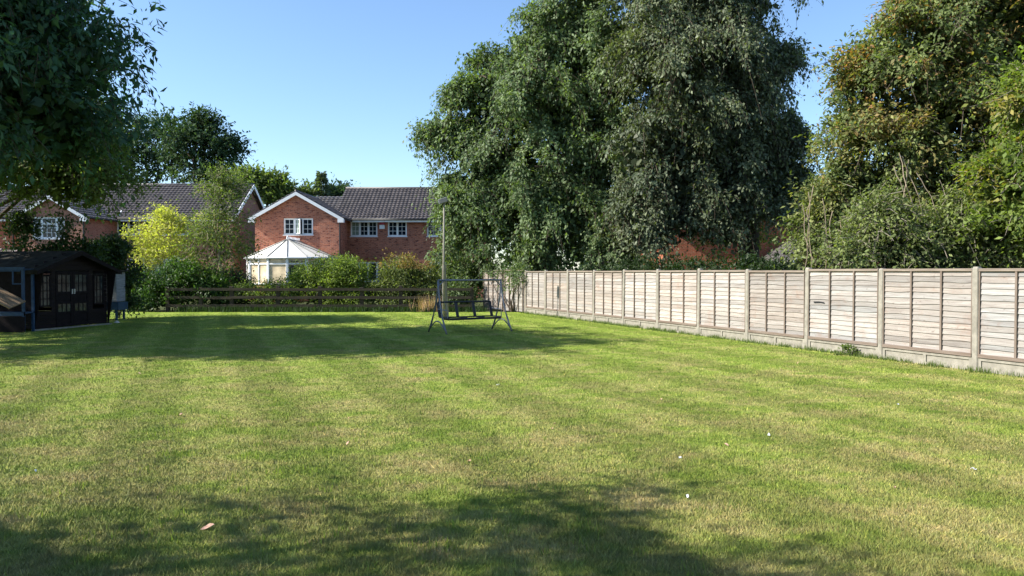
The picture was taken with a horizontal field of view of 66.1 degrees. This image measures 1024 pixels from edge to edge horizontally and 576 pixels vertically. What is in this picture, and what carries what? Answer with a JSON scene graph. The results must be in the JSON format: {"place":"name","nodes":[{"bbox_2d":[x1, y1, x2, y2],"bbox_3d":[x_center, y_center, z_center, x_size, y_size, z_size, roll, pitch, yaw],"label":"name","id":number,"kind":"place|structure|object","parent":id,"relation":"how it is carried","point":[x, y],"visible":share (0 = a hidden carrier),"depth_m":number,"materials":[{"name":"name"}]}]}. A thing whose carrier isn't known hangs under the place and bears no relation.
{"place":"outdoors","nodes":[
{"label":"outdoors","id":0,"kind":"place"},
{"bbox_2d":[0,186,42,249],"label":"house","id":1,"kind":"structure","parent":0,"point":[4,207],"depth_m":49.52,"materials":[{"name":"orange brick"}]},
{"bbox_2d":[12,183,264,295],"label":"house","id":2,"kind":"structure","parent":0,"point":[167,191],"depth_m":50.04,"materials":[{"name":"red brick"}]},
{"bbox_2d":[33,217,64,238],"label":"window","id":3,"kind":"structure","parent":2,"relation":"in","point":[44,236],"depth_m":46.22,"materials":[{"name":"white plastic"}]},
{"bbox_2d":[117,221,139,235],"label":"window","id":4,"kind":"structure","parent":2,"relation":"in","point":[129,224],"depth_m":50.01,"materials":[{"name":"white plastic"}]},
{"bbox_2d":[127,259,144,278],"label":"window","id":5,"kind":"structure","parent":2,"relation":"in","point":[141,267],"depth_m":50.06,"materials":[{"name":"white plastic"}]},
{"bbox_2d":[151,259,183,277],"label":"window","id":6,"kind":"structure","parent":2,"relation":"in","point":[159,267],"depth_m":50.06,"materials":[{"name":"white plastic"}]},
{"bbox_2d":[111,297,521,312],"bbox_3d":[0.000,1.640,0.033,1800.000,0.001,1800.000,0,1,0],"label":"ground","id":7,"kind":"structure","parent":0,"point":[164,310],"depth_m":36.37,"materials":[{"name":"soil"}]},
{"bbox_2d":[111,100,192,182],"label":"oak tree","id":8,"kind":"object","parent":7,"relation":"on","point":[150,153],"visible":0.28,"depth_m":76.68,"materials":[{"name":"green plant"}]},
{"bbox_2d":[120,201,222,308],"bbox_3d":[-15.065,-1.454,35.047,4.812,4.903,3.149,0,1,0],"label":"golden tree","id":9,"kind":"object","parent":7,"relation":"on","point":[167,219],"visible":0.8,"depth_m":34.53,"materials":[{"name":"yellow plant"}]},
{"bbox_2d":[113,252,237,311],"bbox_3d":[-14.056,0.017,33.045,5.576,3.010,3.430,0,1,0],"label":"laurel bush","id":10,"kind":"object","parent":7,"relation":"on","point":[180,275],"visible":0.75,"depth_m":32.52,"materials":[{"name":"green plant"}]},
{"bbox_2d":[146,101,257,182],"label":"oak tree","id":11,"kind":"object","parent":7,"relation":"on","point":[197,134],"visible":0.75,"depth_m":72.65,"materials":[{"name":"green plant"}]},
{"bbox_2d":[169,158,268,277],"bbox_3d":[-12.769,-2.315,34.005,4.437,6.666,3.882,-1,2,-45],"label":"willow tree","id":12,"kind":"object","parent":7,"relation":"on","point":[224,186],"visible":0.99,"depth_m":33.67,"materials":[{"name":"green plant"}]},
{"bbox_2d":[187,259,259,301],"bbox_3d":[-13.279,-0.033,36.486,3.821,2.706,2.616,0,1,0],"label":"hedge end","id":13,"kind":"object","parent":7,"relation":"on","point":[237,275],"visible":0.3,"depth_m":36.25,"materials":[{"name":"green plant"}]},
{"bbox_2d":[208,273,302,308],"bbox_3d":[-11.084,0.387,33.201,4.825,2.159,2.405,0,1,0],"label":"bush","id":14,"kind":"object","parent":7,"relation":"on","point":[263,284],"visible":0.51,"depth_m":32.94,"materials":[{"name":"green plant"}]},
{"bbox_2d":[229,161,310,207],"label":"ash tree","id":15,"kind":"object","parent":7,"relation":"on","point":[273,186],"visible":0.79,"depth_m":68.99,"materials":[{"name":"green plant"}]},
{"bbox_2d":[244,234,337,300],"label":"conservatory","id":16,"kind":"object","parent":7,"relation":"on","point":[276,260],"visible":0.53,"depth_m":43.49,"materials":[{"name":"white plastic"}]},
{"bbox_2d":[290,178,334,196],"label":"birch tree","id":17,"kind":"object","parent":7,"relation":"on","point":[305,190],"visible":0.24,"depth_m":71.22,"materials":[{"name":"green plant"}]},
{"bbox_2d":[165,286,473,311],"bbox_3d":[-7.821,0.534,32.007,12.513,1.254,0.160,0,1,0],"label":"post and rail fence","id":18,"kind":"object","parent":7,"relation":"on","point":[319,297],"visible":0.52,"depth_m":31.92,"materials":[{"name":"brown wood"}]},
{"bbox_2d":[312,171,331,196],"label":"fir tree","id":19,"kind":"object","parent":7,"relation":"on","point":[321,177],"visible":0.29,"depth_m":71.45,"materials":[{"name":"green plant"}]},
{"bbox_2d":[279,249,379,308],"bbox_3d":[-7.902,-0.042,34.005,4.770,3.331,3.095,0,1,0],"label":"clipped bush","id":20,"kind":"object","parent":7,"relation":"on","point":[337,273],"visible":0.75,"depth_m":33.61,"materials":[{"name":"green plant"}]},
{"bbox_2d":[174,304,487,311],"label":"verge weeds","id":21,"kind":"object","parent":7,"relation":"on","point":[304,309],"visible":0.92,"depth_m":31.75,"materials":[{"name":"green plant"}]},
{"bbox_2d":[322,172,360,196],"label":"oak","id":22,"kind":"object","parent":7,"relation":"on","point":[338,189],"visible":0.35,"depth_m":73.12,"materials":[{"name":"green plant"}]},
{"bbox_2d":[357,248,454,308],"bbox_3d":[-4.557,0.169,33.953,4.381,3.849,3.212,0,1,-12],"label":"bramble bush","id":23,"kind":"object","parent":7,"relation":"on","point":[403,272],"visible":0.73,"depth_m":33.58,"materials":[{"name":"green plant"}]},
{"bbox_2d":[409,292,441,311],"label":"dry stalks","id":24,"kind":"object","parent":7,"relation":"on","point":[432,304],"visible":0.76,"depth_m":31.75,"materials":[{"name":"beige plant"}]},
{"bbox_2d":[432,249,507,308],"bbox_3d":[-2.026,-0.521,35.415,3.733,3.687,6.450,0,1,0],"label":"corner shrub","id":25,"kind":"object","parent":7,"relation":"on","point":[471,269],"visible":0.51,"depth_m":36.46,"materials":[{"name":"green plant"}]},
{"bbox_2d":[483,270,504,311],"bbox_3d":[-0.769,0.185,33.234,0.104,1.900,1.707,-1,1,-32],"label":"old fence","id":26,"kind":"object","parent":7,"relation":"on","point":[489,293],"visible":0.73,"depth_m":33.24,"materials":[{"name":"brown wood"}]},
{"bbox_2d":[504,270,524,311],"bbox_3d":[0.104,0.216,31.708,0.104,1.900,1.692,-1,1,-28],"label":"old fence","id":27,"kind":"object","parent":7,"relation":"on","point":[519,298],"visible":0.69,"depth_m":31.53,"materials":[{"name":"brown wood"}]},
{"bbox_2d":[402,0,678,291],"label":"beech tree","id":28,"kind":"object","parent":7,"relation":"on","point":[536,93],"visible":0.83,"depth_m":33.89,"materials":[{"name":"green plant"}]},
{"bbox_2d":[584,0,841,269],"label":"lime tree","id":29,"kind":"object","parent":7,"relation":"on","point":[718,146],"visible":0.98,"depth_m":31.04,"materials":[{"name":"green plant"}]},
{"bbox_2d":[680,221,782,261],"bbox_3d":[10.155,-1.467,35.761,4.802,4.903,3.718,0,1,0],"label":"slim tree","id":30,"kind":"object","parent":7,"relation":"on","point":[740,248],"visible":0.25,"depth_m":35.52,"materials":[{"name":"plant"}]},
{"bbox_2d":[492,190,995,270],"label":"woodland","id":31,"kind":"object","parent":7,"relation":"on","point":[573,261],"depth_m":60.76,"materials":[{"name":"green plant"}]},
{"bbox_2d":[525,267,1023,376],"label":"panel fence","id":32,"kind":"object","parent":7,"relation":"on","point":[973,317],"visible":0.99,"depth_m":15.86,"materials":[{"name":"wood"}]},
{"bbox_2d":[593,237,990,270],"bbox_3d":[7.288,-0.143,25.286,3.733,3.195,17.124,-1,1,-24],"label":"hedge","id":33,"kind":"object","parent":7,"relation":"on","point":[649,264],"visible":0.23,"depth_m":25.04,"materials":[{"name":"green plant"}]},
{"bbox_2d":[771,0,1023,269],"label":"hawthorn tree","id":34,"kind":"object","parent":7,"relation":"on","point":[937,54],"visible":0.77,"depth_m":20.70,"materials":[{"name":"green plant"}]},
{"bbox_2d":[798,176,1023,269],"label":"hedge shrub","id":35,"kind":"object","parent":7,"relation":"on","point":[881,230],"visible":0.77,"depth_m":18.50,"materials":[{"name":"green plant"}]},
{"bbox_2d":[802,153,941,268],"bbox_3d":[8.592,-1.822,18.840,3.121,2.724,0.367,0,1,17],"label":"dead vine","id":36,"kind":"object","parent":35,"relation":"hanging from","point":[840,222],"visible":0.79,"depth_m":19.15,"materials":[{"name":"brown plant"}]},
{"bbox_2d":[941,36,1023,267],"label":"field maple","id":37,"kind":"object","parent":7,"relation":"on","point":[994,181],"visible":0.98,"depth_m":17.84,"materials":[{"name":"green plant"}]},
{"bbox_2d":[248,187,490,296],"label":"house","id":38,"kind":"structure","parent":0,"point":[367,224],"depth_m":49.95,"materials":[{"name":"red brick"}]},
{"bbox_2d":[283,218,313,235],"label":"window","id":39,"kind":"structure","parent":38,"relation":"in","point":[292,226],"depth_m":47.50,"materials":[{"name":"white plastic"}]},
{"bbox_2d":[350,222,377,236],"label":"window","id":40,"kind":"structure","parent":38,"relation":"in","point":[358,229],"depth_m":50.01,"materials":[{"name":"white plastic"}]},
{"bbox_2d":[359,262,384,281],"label":"window","id":41,"kind":"structure","parent":38,"relation":"in","point":[373,263],"depth_m":50.06,"materials":[{"name":"white plastic"}]},
{"bbox_2d":[387,222,407,236],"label":"window","id":42,"kind":"structure","parent":38,"relation":"in","point":[395,229],"depth_m":50.01,"materials":[{"name":"white plastic"}]},
{"bbox_2d":[426,222,446,236],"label":"window","id":43,"kind":"structure","parent":38,"relation":"in","point":[433,232],"depth_m":50.01,"materials":[{"name":"white plastic"}]},
{"bbox_2d":[25,0,972,270],"label":"sky","id":44,"kind":"structure","parent":0,"point":[334,86],"materials":[{"name":"blue"}]},
{"bbox_2d":[0,312,1023,575],"bbox_3d":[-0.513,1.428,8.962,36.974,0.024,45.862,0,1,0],"label":"lawn","id":45,"kind":"structure","parent":0,"point":[398,322],"depth_m":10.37,"materials":[{"name":"green plant"}]},
{"bbox_2d":[0,267,34,332],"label":"play hutch","id":46,"kind":"object","parent":45,"relation":"on","point":[17,294],"visible":1,"depth_m":20.94,"materials":[{"name":"blue paint"}]},
{"bbox_2d":[12,270,20,283],"bbox_3d":[-13.155,-0.285,20.919,0.250,0.380,0.030,0,1,0],"label":"window frame","id":47,"kind":"structure","parent":46,"relation":"in","point":[12,270],"depth_m":20.91,"materials":[{"name":"blue paint"}]},
{"bbox_2d":[0,201,51,250],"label":"dark stem shrub","id":48,"kind":"object","parent":45,"relation":"on","point":[19,226],"visible":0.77,"depth_m":25.26,"materials":[{"name":"green plant"}]},
{"bbox_2d":[0,251,121,330],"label":"summerhouse","id":49,"kind":"structure","parent":45,"relation":"on","point":[74,287],"depth_m":22.71,"materials":[{"name":"black wood"}]},
{"bbox_2d":[39,275,51,306],"bbox_3d":[-12.952,0.081,21.830,0.040,0.890,0.400,0,1,15],"label":"window","id":50,"kind":"structure","parent":49,"relation":"in","point":[45,297],"depth_m":21.87,"materials":[{"name":"black glass"}]},
{"bbox_2d":[55,272,72,326],"bbox_3d":[-12.774,0.313,22.478,0.060,1.540,0.595,0,1,15],"label":"door","id":51,"kind":"structure","parent":49,"relation":"in","point":[63,280],"depth_m":22.49,"materials":[{"name":"black wood"}]},
{"bbox_2d":[73,272,88,324],"bbox_3d":[-12.620,0.301,23.063,0.060,1.540,0.595,0,1,15],"label":"door","id":52,"kind":"structure","parent":49,"relation":"in","point":[80,279],"depth_m":23.06,"materials":[{"name":"black wood"}]},
{"bbox_2d":[93,275,103,303],"bbox_3d":[-12.457,0.043,23.704,0.040,0.890,0.400,0,1,15],"label":"window","id":53,"kind":"structure","parent":49,"relation":"in","point":[98,280],"depth_m":23.71,"materials":[{"name":"black glass"}]},
{"bbox_2d":[0,95,162,243],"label":"leafy tree","id":54,"kind":"object","parent":45,"relation":"on","point":[65,180],"visible":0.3,"depth_m":24.05,"materials":[{"name":"green plant"}]},
{"bbox_2d":[0,0,175,227],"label":"broadleaf tree","id":55,"kind":"object","parent":45,"relation":"on","point":[55,56],"visible":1,"depth_m":18.48,"materials":[{"name":"green plant"}]},
{"bbox_2d":[111,270,128,319],"bbox_3d":[-13.840,0.209,26.600,1.480,1.720,0.740,0,1,0],"label":"hutch","id":56,"kind":"object","parent":45,"relation":"on","point":[118,291],"visible":0.34,"depth_m":26.45,"materials":[{"name":"grey wood"}]},
{"bbox_2d":[88,230,154,318],"bbox_3d":[-13.931,-0.411,27.483,2.784,3.273,2.217,0,1,-22],"label":"shady shrub","id":57,"kind":"object","parent":45,"relation":"on","point":[119,243],"visible":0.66,"depth_m":27.36,"materials":[{"name":"green plant"}]},
{"bbox_2d":[200,523,213,529],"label":"fallen leaf","id":58,"kind":"object","parent":45,"relation":"on","point":[207,526],"visible":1,"depth_m":4.91,"materials":[{"name":"beige plant"}]},
{"bbox_2d":[438,197,448,316],"bbox_3d":[-2.389,-0.950,27.411,0.366,4.407,0.270,0,1,0],"label":"floodlight pole","id":59,"kind":"object","parent":45,"relation":"on","point":[444,200],"visible":0.77,"depth_m":27.38,"materials":[{"name":"metal"}]},
{"bbox_2d":[428,279,511,333],"bbox_3d":[-1.120,0.474,21.164,2.028,1.419,1.080,-1,1,-32],"label":"swing seat","id":60,"kind":"object","parent":45,"relation":"on","point":[457,316],"visible":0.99,"depth_m":21.22,"materials":[{"name":"metal"}]},
{"bbox_2d":[477,258,535,311],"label":"fence ivy","id":61,"kind":"object","parent":45,"relation":"on","point":[512,269],"visible":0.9,"depth_m":31.54,"materials":[{"name":"green plant"}]},
{"bbox_2d":[522,311,1023,377],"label":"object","id":62,"kind":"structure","parent":45,"relation":"on","point":[874,356],"depth_m":16.75,"materials":[{"name":"green plant"}]},
{"bbox_2d":[828,343,860,355],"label":"weed","id":63,"kind":"object","parent":45,"relation":"on","point":[846,346],"visible":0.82,"depth_m":15.12,"materials":[{"name":"green plant"}]},
{"bbox_2d":[642,203,877,269],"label":"house","id":64,"kind":"structure","parent":0,"point":[690,252],"depth_m":46.96,"materials":[{"name":"red brick"}]},
{"bbox_2d":[760,239,857,268],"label":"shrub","id":65,"kind":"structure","parent":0,"point":[775,251],"depth_m":43.89,"materials":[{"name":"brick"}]}
]}

